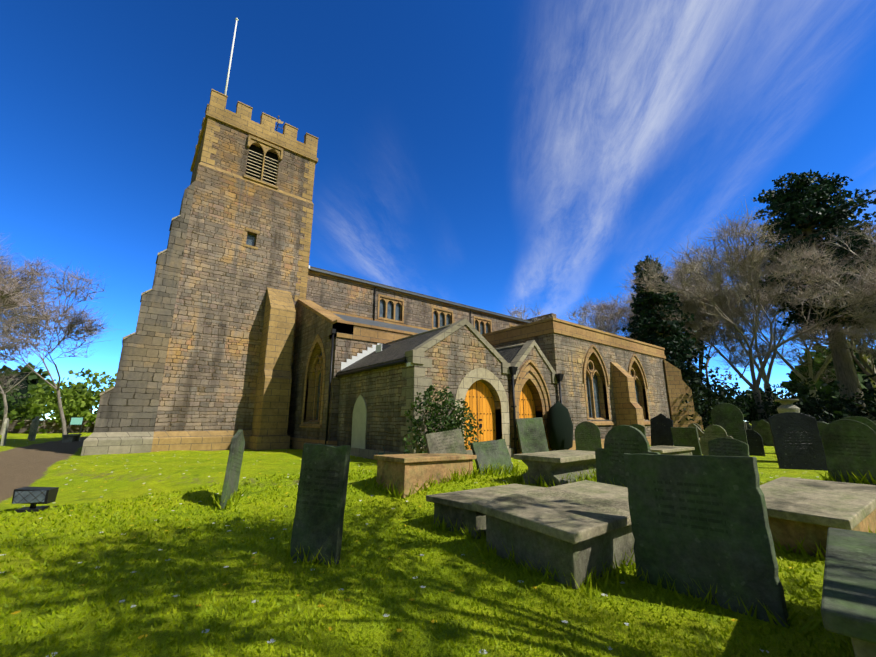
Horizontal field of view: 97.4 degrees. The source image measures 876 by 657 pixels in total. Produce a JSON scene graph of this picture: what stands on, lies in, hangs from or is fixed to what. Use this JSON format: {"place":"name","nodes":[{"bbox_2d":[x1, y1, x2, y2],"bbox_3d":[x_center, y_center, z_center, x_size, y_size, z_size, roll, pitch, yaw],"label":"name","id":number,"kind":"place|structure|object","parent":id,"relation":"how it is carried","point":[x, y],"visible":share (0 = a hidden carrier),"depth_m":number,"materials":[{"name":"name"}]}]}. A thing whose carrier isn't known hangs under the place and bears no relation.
{"place":"outdoors","nodes":[
{"label":"outdoors","id":0,"kind":"place"},
{"bbox_2d":[0,421,875,656],"bbox_3d":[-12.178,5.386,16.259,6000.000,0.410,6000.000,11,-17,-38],"label":"ground","id":1,"kind":"structure","parent":0,"point":[53,460],"depth_m":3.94,"materials":[{"name":"green plant"}]},
{"bbox_2d":[0,418,8,445],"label":"gravestone","id":2,"kind":"object","parent":1,"relation":"on","point":[4,432],"visible":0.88,"depth_m":20.63,"materials":[{"name":"grey stone"}]},
{"bbox_2d":[0,387,46,419],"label":"bush","id":3,"kind":"object","parent":1,"relation":"on","point":[11,399],"visible":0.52,"depth_m":42.98,"materials":[{"name":"green plant"}]},
{"bbox_2d":[27,419,33,438],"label":"gravestone","id":4,"kind":"object","parent":1,"relation":"on","point":[30,429],"visible":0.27,"depth_m":27.93,"materials":[{"name":"grey stone"}]},
{"bbox_2d":[29,416,39,440],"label":"gravestone","id":5,"kind":"object","parent":1,"relation":"on","point":[32,437],"visible":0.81,"depth_m":25.83,"materials":[{"name":"grey stone"}]},
{"bbox_2d":[0,233,78,329],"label":"bare tree","id":6,"kind":"object","parent":1,"relation":"on","point":[13,298],"depth_m":20.47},
{"bbox_2d":[12,487,67,512],"bbox_3d":[-7.374,3.158,7.175,0.558,0.431,0.670,5,-14,-18],"label":"floodlight","id":7,"kind":"object","parent":1,"relation":"on","point":[32,496],"visible":0.88,"depth_m":6.92,"materials":[{"name":"black metal"}]},
{"bbox_2d":[0,420,95,433],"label":"boundary wall","id":8,"kind":"structure","parent":1,"relation":"on","point":[54,426],"depth_m":42.35,"materials":[{"name":"stone"}]},
{"bbox_2d":[0,306,111,434],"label":"bare tree","id":9,"kind":"object","parent":1,"relation":"on","point":[5,362],"depth_m":39.45,"materials":[{"name":"plant"}]},
{"bbox_2d":[0,251,121,436],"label":"bare tree","id":10,"kind":"object","parent":1,"relation":"on","point":[59,327],"depth_m":28.32,"materials":[{"name":"plant"}]},
{"bbox_2d":[7,368,116,433],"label":"spring tree","id":11,"kind":"object","parent":1,"relation":"on","point":[76,401],"depth_m":42.98,"materials":[{"name":"green plant"}]},
{"bbox_2d":[62,434,81,442],"bbox_3d":[-22.972,6.882,24.130,0.500,0.480,1.800,7,-15,-28],"label":"bench","id":12,"kind":"object","parent":1,"relation":"on","point":[66,438],"visible":0.81,"depth_m":23.54,"materials":[{"name":"grey stone"}]},
{"bbox_2d":[67,417,83,433],"bbox_3d":[-36.433,9.765,38.694,0.090,1.700,1.000,-10,-17,35],"label":"notice board","id":13,"kind":"object","parent":1,"relation":"on","point":[76,420],"visible":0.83,"depth_m":38.76,"materials":[{"name":"teal metal"}]},
{"bbox_2d":[81,89,318,455],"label":"tower","id":14,"kind":"structure","parent":1,"relation":"on","point":[125,421],"depth_m":17.98,"materials":[{"name":"stone"}]},
{"bbox_2d":[154,164,313,431],"bbox_3d":[-11.719,-0.576,22.034,6.000,14.000,6.000,11,-17,-38],"label":"tower shaft","id":15,"kind":"object","parent":14,"relation":"attached to","point":[210,375],"visible":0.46,"depth_m":19.19,"materials":[{"name":"brown stone"}]},
{"bbox_2d":[190,120,312,200],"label":"tower wall","id":16,"kind":"structure","parent":14,"relation":"attached to","point":[231,155],"depth_m":21.31,"materials":[{"name":"brown stone"}]},
{"bbox_2d":[224,18,282,130],"bbox_3d":[-10.753,-14.804,23.094,3.300,7.560,0.600,11,-17,-38],"label":"flagpole","id":17,"kind":"object","parent":14,"relation":"on","point":[278,120],"visible":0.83,"depth_m":22.60,"materials":[{"name":"white metal"}]},
{"bbox_2d":[243,135,282,249],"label":"tower windows","id":18,"kind":"structure","parent":14,"relation":"in","point":[262,164],"depth_m":21.87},
{"bbox_2d":[219,430,244,509],"bbox_3d":[-4.167,2.921,7.838,0.085,1.696,0.720,3,-25,-10],"label":"gravestone","id":19,"kind":"object","parent":1,"relation":"on","point":[233,468],"visible":0.77,"depth_m":7.73,"materials":[{"name":"grey stone"}]},
{"bbox_2d":[290,443,350,564],"bbox_3d":[-1.419,2.194,4.606,0.647,1.550,0.100,-3,-17,19],"label":"gravestone","id":20,"kind":"object","parent":1,"relation":"on","point":[321,500],"visible":0.79,"depth_m":4.58,"materials":[{"name":"stone"}]},
{"bbox_2d":[289,266,556,449],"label":"church roof","id":21,"kind":"structure","parent":1,"relation":"on","point":[367,332],"depth_m":21.18,"materials":[{"name":"brown stone"}]},
{"bbox_2d":[287,302,353,440],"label":"church wall","id":22,"kind":"structure","parent":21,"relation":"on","point":[310,325],"depth_m":18.58,"materials":[{"name":"stone"}]},
{"bbox_2d":[299,265,515,444],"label":"church windows","id":23,"kind":"structure","parent":21,"relation":"in","point":[388,308],"depth_m":18.80,"materials":[{"name":"beige stone"}]},
{"bbox_2d":[306,272,522,331],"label":"clerestory wall","id":24,"kind":"structure","parent":21,"relation":"on","point":[334,294],"depth_m":24.83,"materials":[{"name":"stone"}]},
{"bbox_2d":[336,325,510,452],"bbox_3d":[-0.745,2.798,15.592,4.450,5.020,5.520,11,-17,-38],"label":"porch","id":25,"kind":"object","parent":1,"relation":"on","point":[457,356],"visible":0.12,"depth_m":13.64,"materials":[{"name":"stone"}]},
{"bbox_2d":[374,453,476,497],"bbox_3d":[-0.257,3.252,8.582,2.140,0.820,1.090,14,-19,-41],"label":"tomb","id":26,"kind":"object","parent":1,"relation":"on","point":[405,471],"visible":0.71,"depth_m":8.04,"materials":[{"name":"beige stone"}]},
{"bbox_2d":[0,340,875,422],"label":"treeline","id":27,"kind":"object","parent":1,"relation":"on","point":[45,374],"depth_m":76.33,"materials":[{"name":"green plant"}]},
{"bbox_2d":[402,384,482,453],"bbox_3d":[-0.049,2.965,12.012,2.995,2.360,2.038,11,-17,-38],"label":"bush","id":28,"kind":"object","parent":1,"relation":"on","point":[453,423],"visible":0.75,"depth_m":11.79,"materials":[{"name":"green plant"}]},
{"bbox_2d":[424,429,466,453],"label":"gravestone","id":29,"kind":"object","parent":1,"relation":"on","point":[450,441],"visible":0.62,"depth_m":9.50,"materials":[{"name":"grey stone"}]},
{"bbox_2d":[337,318,557,459],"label":"porches","id":30,"kind":"object","parent":1,"relation":"on","point":[412,349],"visible":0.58,"depth_m":13.81,"materials":[{"name":"stone"}]},
{"bbox_2d":[336,343,563,454],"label":"porch doors","id":31,"kind":"structure","parent":30,"relation":"attached to","point":[474,393],"depth_m":14.61,"materials":[{"name":"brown wood"}]},
{"bbox_2d":[426,484,545,538],"bbox_3d":[1.012,3.101,6.376,2.250,0.720,1.100,13,-19,-39],"label":"tomb","id":32,"kind":"object","parent":1,"relation":"on","point":[454,507],"visible":0.42,"depth_m":5.87,"materials":[{"name":"grey stone"}]},
{"bbox_2d":[470,439,514,474],"bbox_3d":[1.434,3.415,9.801,1.201,1.110,0.090,7,-34,-37],"label":"gravestone","id":33,"kind":"object","parent":1,"relation":"on","point":[487,453],"visible":0.6,"depth_m":9.83,"materials":[{"name":"green stone"}]},
{"bbox_2d":[515,417,548,453],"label":"gravestone","id":34,"kind":"object","parent":1,"relation":"on","point":[531,435],"visible":0.79,"depth_m":14.50,"materials":[{"name":"stone"}]},
{"bbox_2d":[508,346,556,450],"bbox_3d":[2.387,3.525,18.033,2.880,4.750,5.480,11,-17,-38],"label":"porch","id":35,"kind":"object","parent":1,"relation":"on","point":[534,356],"visible":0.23,"depth_m":16.54,"materials":[{"name":"stone"}]},
{"bbox_2d":[472,480,634,588],"bbox_3d":[1.865,2.680,4.924,2.460,0.920,1.510,8,-14,-35],"label":"tomb","id":36,"kind":"object","parent":1,"relation":"on","point":[578,529],"visible":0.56,"depth_m":4.31,"materials":[{"name":"grey stone"}]},
{"bbox_2d":[513,450,595,486],"bbox_3d":[2.833,3.227,8.569,2.200,0.860,1.150,12,-18,-40],"label":"tomb","id":37,"kind":"object","parent":1,"relation":"on","point":[552,466],"visible":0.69,"depth_m":8.05,"materials":[{"name":"grey stone"}]},
{"bbox_2d":[504,305,606,330],"bbox_3d":[10.874,3.308,35.696,10.556,13.308,10.782,11,-17,-38],"label":"bare tree","id":38,"kind":"object","parent":1,"relation":"on","point":[517,313],"depth_m":36.61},
{"bbox_2d":[546,401,572,450],"bbox_3d":[5.034,4.064,15.895,1.520,2.068,0.761,11,-17,-38],"label":"gravestone","id":39,"kind":"object","parent":1,"relation":"on","point":[559,426],"visible":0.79,"depth_m":15.52,"materials":[{"name":"black stone"}]},
{"bbox_2d":[481,317,670,449],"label":"chapel","id":40,"kind":"structure","parent":1,"relation":"on","point":[564,355],"depth_m":19.44,"materials":[{"name":"stone"}]},
{"bbox_2d":[583,344,649,424],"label":"window frames","id":41,"kind":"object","parent":40,"relation":"in","point":[591,375],"depth_m":19.52,"materials":[{"name":"beige stone"}]},
{"bbox_2d":[663,360,703,429],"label":"buttress","id":42,"kind":"structure","parent":40,"relation":"attached to","point":[678,388],"depth_m":23.82,"materials":[{"name":"brown stone"}]},
{"bbox_2d":[575,421,601,450],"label":"gravestone","id":43,"kind":"object","parent":1,"relation":"on","point":[587,436],"visible":0.56,"depth_m":14.98,"materials":[{"name":"green stone"}]},
{"bbox_2d":[566,292,640,338],"bbox_3d":[19.558,3.051,40.644,13.173,16.136,11.792,11,-17,-38],"label":"bare tree","id":44,"kind":"object","parent":1,"relation":"on","point":[604,307],"depth_m":39.99,"materials":[{"name":"plant"}]},
{"bbox_2d":[595,425,659,486],"bbox_3d":[3.520,2.572,7.139,0.110,1.520,1.200,14,-18,-39],"label":"gravestone","id":45,"kind":"object","parent":1,"relation":"on","point":[620,441],"visible":0.46,"depth_m":7.26,"materials":[{"name":"green stone"}]},
{"bbox_2d":[629,424,645,435],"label":"gravestone","id":46,"kind":"object","parent":1,"relation":"on","point":[641,428],"visible":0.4,"depth_m":16.01,"materials":[{"name":"green stone"}]},
{"bbox_2d":[650,414,673,445],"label":"gravestone","id":47,"kind":"object","parent":1,"relation":"on","point":[661,426],"visible":0.58,"depth_m":17.49,"materials":[{"name":"stone"}]},
{"bbox_2d":[650,445,694,454],"bbox_3d":[7.049,4.124,12.069,2.260,0.750,1.060,10,-17,-36],"label":"tomb","id":48,"kind":"object","parent":1,"relation":"on","point":[672,450],"visible":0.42,"depth_m":11.80,"materials":[{"name":"grey stone"}]},
{"bbox_2d":[610,248,738,426],"bbox_3d":[22.398,1.360,35.771,12.138,17.180,11.830,11,-17,-38],"label":"bare tree","id":49,"kind":"object","parent":1,"relation":"on","point":[673,277],"depth_m":34.41,"materials":[{"name":"plant"}]},
{"bbox_2d":[615,273,743,359],"bbox_3d":[21.280,1.993,34.655,13.506,15.440,11.307,11,-17,-38],"label":"bare tree","id":50,"kind":"object","parent":1,"relation":"on","point":[689,307],"depth_m":32.95,"materials":[{"name":"plant"}]},
{"bbox_2d":[622,255,746,401],"bbox_3d":[18.318,1.208,31.123,7.674,15.267,9.451,11,-17,-38],"label":"conifer tree","id":51,"kind":"object","parent":1,"relation":"on","point":[669,343],"depth_m":30.61,"materials":[{"name":"green plant"}]},
{"bbox_2d":[671,427,701,454],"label":"gravestone","id":52,"kind":"object","parent":1,"relation":"on","point":[686,436],"visible":0.69,"depth_m":15.02,"materials":[{"name":"green stone"}]},
{"bbox_2d":[689,424,703,437],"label":"gravestone","id":53,"kind":"object","parent":1,"relation":"on","point":[700,433],"visible":0.19,"depth_m":18.49,"materials":[{"name":"stone"}]},
{"bbox_2d":[626,283,778,384],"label":"bare tree","id":54,"kind":"object","parent":1,"relation":"on","point":[707,362],"depth_m":44.72,"materials":[{"name":"brown plant"}]},
{"bbox_2d":[623,453,790,627],"bbox_3d":[2.480,2.018,3.715,0.110,1.520,1.200,15,-22,-35],"label":"gravestone","id":55,"kind":"object","parent":1,"relation":"on","point":[703,520],"visible":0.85,"depth_m":3.62,"materials":[{"name":"green stone"}]},
{"bbox_2d":[700,425,733,455],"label":"gravestone","id":56,"kind":"object","parent":1,"relation":"on","point":[711,432],"visible":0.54,"depth_m":11.16,"materials":[{"name":"green stone"}]},
{"bbox_2d":[678,364,778,429],"bbox_3d":[18.345,5.526,25.439,8.702,6.020,8.509,11,-17,-38],"label":"yew bush","id":57,"kind":"object","parent":1,"relation":"on","point":[706,408],"visible":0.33,"depth_m":24.99,"materials":[{"name":"green plant"}]},
{"bbox_2d":[708,438,749,456],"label":"gravestone","id":58,"kind":"object","parent":1,"relation":"on","point":[725,447],"visible":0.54,"depth_m":8.73,"materials":[{"name":"green stone"}]},
{"bbox_2d":[711,403,749,455],"bbox_3d":[10.371,3.748,13.706,0.950,2.150,0.100,-10,-19,40],"label":"gravestone","id":59,"kind":"object","parent":1,"relation":"on","point":[728,418],"visible":0.54,"depth_m":13.72,"materials":[{"name":"green stone"}]},
{"bbox_2d":[665,229,824,414],"bbox_3d":[29.498,0.218,35.996,19.316,19.514,17.126,11,-17,-38],"label":"bare tree","id":60,"kind":"object","parent":1,"relation":"on","point":[761,271],"depth_m":34.90,"materials":[{"name":"brown plant"}]},
{"bbox_2d":[627,195,875,420],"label":"bare tree","id":61,"kind":"object","parent":1,"relation":"on","point":[804,296],"depth_m":27.14,"materials":[{"name":"plant"}]},
{"bbox_2d":[745,429,764,455],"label":"gravestone","id":62,"kind":"object","parent":1,"relation":"on","point":[755,443],"visible":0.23,"depth_m":14.88,"materials":[{"name":"stone"}]},
{"bbox_2d":[751,421,767,428],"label":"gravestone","id":63,"kind":"object","parent":1,"relation":"on","point":[753,423],"visible":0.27,"depth_m":23.08,"materials":[{"name":"green stone"}]},
{"bbox_2d":[751,420,773,445],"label":"gravestone","id":64,"kind":"object","parent":1,"relation":"on","point":[762,428],"visible":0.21,"depth_m":20.39,"materials":[{"name":"green stone"}]},
{"bbox_2d":[775,399,799,412],"bbox_3d":[11.399,3.371,12.350,0.760,2.200,0.760,11,-17,-38],"label":"urn monument","id":65,"kind":"object","parent":1,"relation":"on","point":[787,405],"visible":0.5,"depth_m":12.40,"materials":[{"name":"beige stone"}]},
{"bbox_2d":[709,383,873,423],"bbox_3d":[25.483,6.487,28.780,9.535,4.692,9.674,11,-17,-38],"label":"yew bush","id":66,"kind":"object","parent":1,"relation":"on","point":[797,403],"visible":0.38,"depth_m":27.27,"materials":[{"name":"green plant"}]},
{"bbox_2d":[768,412,827,470],"bbox_3d":[9.891,3.202,10.583,1.050,1.770,0.071,-7,-18,22],"label":"gravestone","id":67,"kind":"object","parent":1,"relation":"on","point":[797,441],"visible":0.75,"depth_m":10.58,"materials":[{"name":"stone"}]},
{"bbox_2d":[722,226,875,415],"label":"bare tree","id":68,"kind":"object","parent":1,"relation":"on","point":[826,363],"depth_m":35.62,"materials":[{"name":"brown plant"}]},
{"bbox_2d":[744,169,875,415],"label":"conifer tree","id":69,"kind":"object","parent":1,"relation":"on","point":[790,195],"depth_m":30.77,"materials":[{"name":"green plant"}]},
{"bbox_2d":[760,477,875,556],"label":"tomb","id":70,"kind":"object","parent":1,"relation":"on","point":[812,510],"visible":0.6,"depth_m":4.96,"materials":[{"name":"grey stone"}]},
{"bbox_2d":[765,242,875,384],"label":"bare tree","id":71,"kind":"object","parent":1,"relation":"on","point":[798,354],"depth_m":30.94,"materials":[{"name":"plant"}]},
{"bbox_2d":[817,422,828,451],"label":"gravestone","id":72,"kind":"object","parent":1,"relation":"on","point":[821,426],"depth_m":11.79,"materials":[{"name":"green stone"}]},
{"bbox_2d":[773,374,875,422],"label":"yew bush","id":73,"kind":"object","parent":1,"relation":"on","point":[839,413],"visible":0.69,"depth_m":22.45,"materials":[{"name":"green plant"}]},
{"bbox_2d":[779,285,875,403],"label":"bare tree","id":74,"kind":"object","parent":1,"relation":"on","point":[864,357],"depth_m":38.79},
{"bbox_2d":[788,265,875,360],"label":"bare tree","id":75,"kind":"object","parent":1,"relation":"on","point":[846,331],"depth_m":24.97,"materials":[{"name":"plant"}]},
{"bbox_2d":[792,212,875,335],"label":"bare tree","id":76,"kind":"object","parent":1,"relation":"on","point":[812,275],"depth_m":26.75,"materials":[{"name":"plant"}]},
{"bbox_2d":[821,527,875,656],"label":"tomb","id":77,"kind":"object","parent":1,"relation":"on","point":[848,605],"visible":1,"depth_m":2.21,"materials":[{"name":"grey stone"}]},
{"bbox_2d":[822,419,875,484],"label":"gravestone","id":78,"kind":"object","parent":1,"relation":"on","point":[850,446],"visible":0.69,"depth_m":8.18,"materials":[{"name":"green stone"}]},
{"bbox_2d":[845,416,875,432],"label":"gravestone","id":79,"kind":"object","parent":1,"relation":"on","point":[869,423],"visible":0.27,"depth_m":12.36,"materials":[{"name":"green stone"}]},
{"bbox_2d":[0,0,875,419],"label":"sky","id":80,"kind":"structure","parent":0,"point":[496,156],"materials":[{"name":"blue"}]}
]}

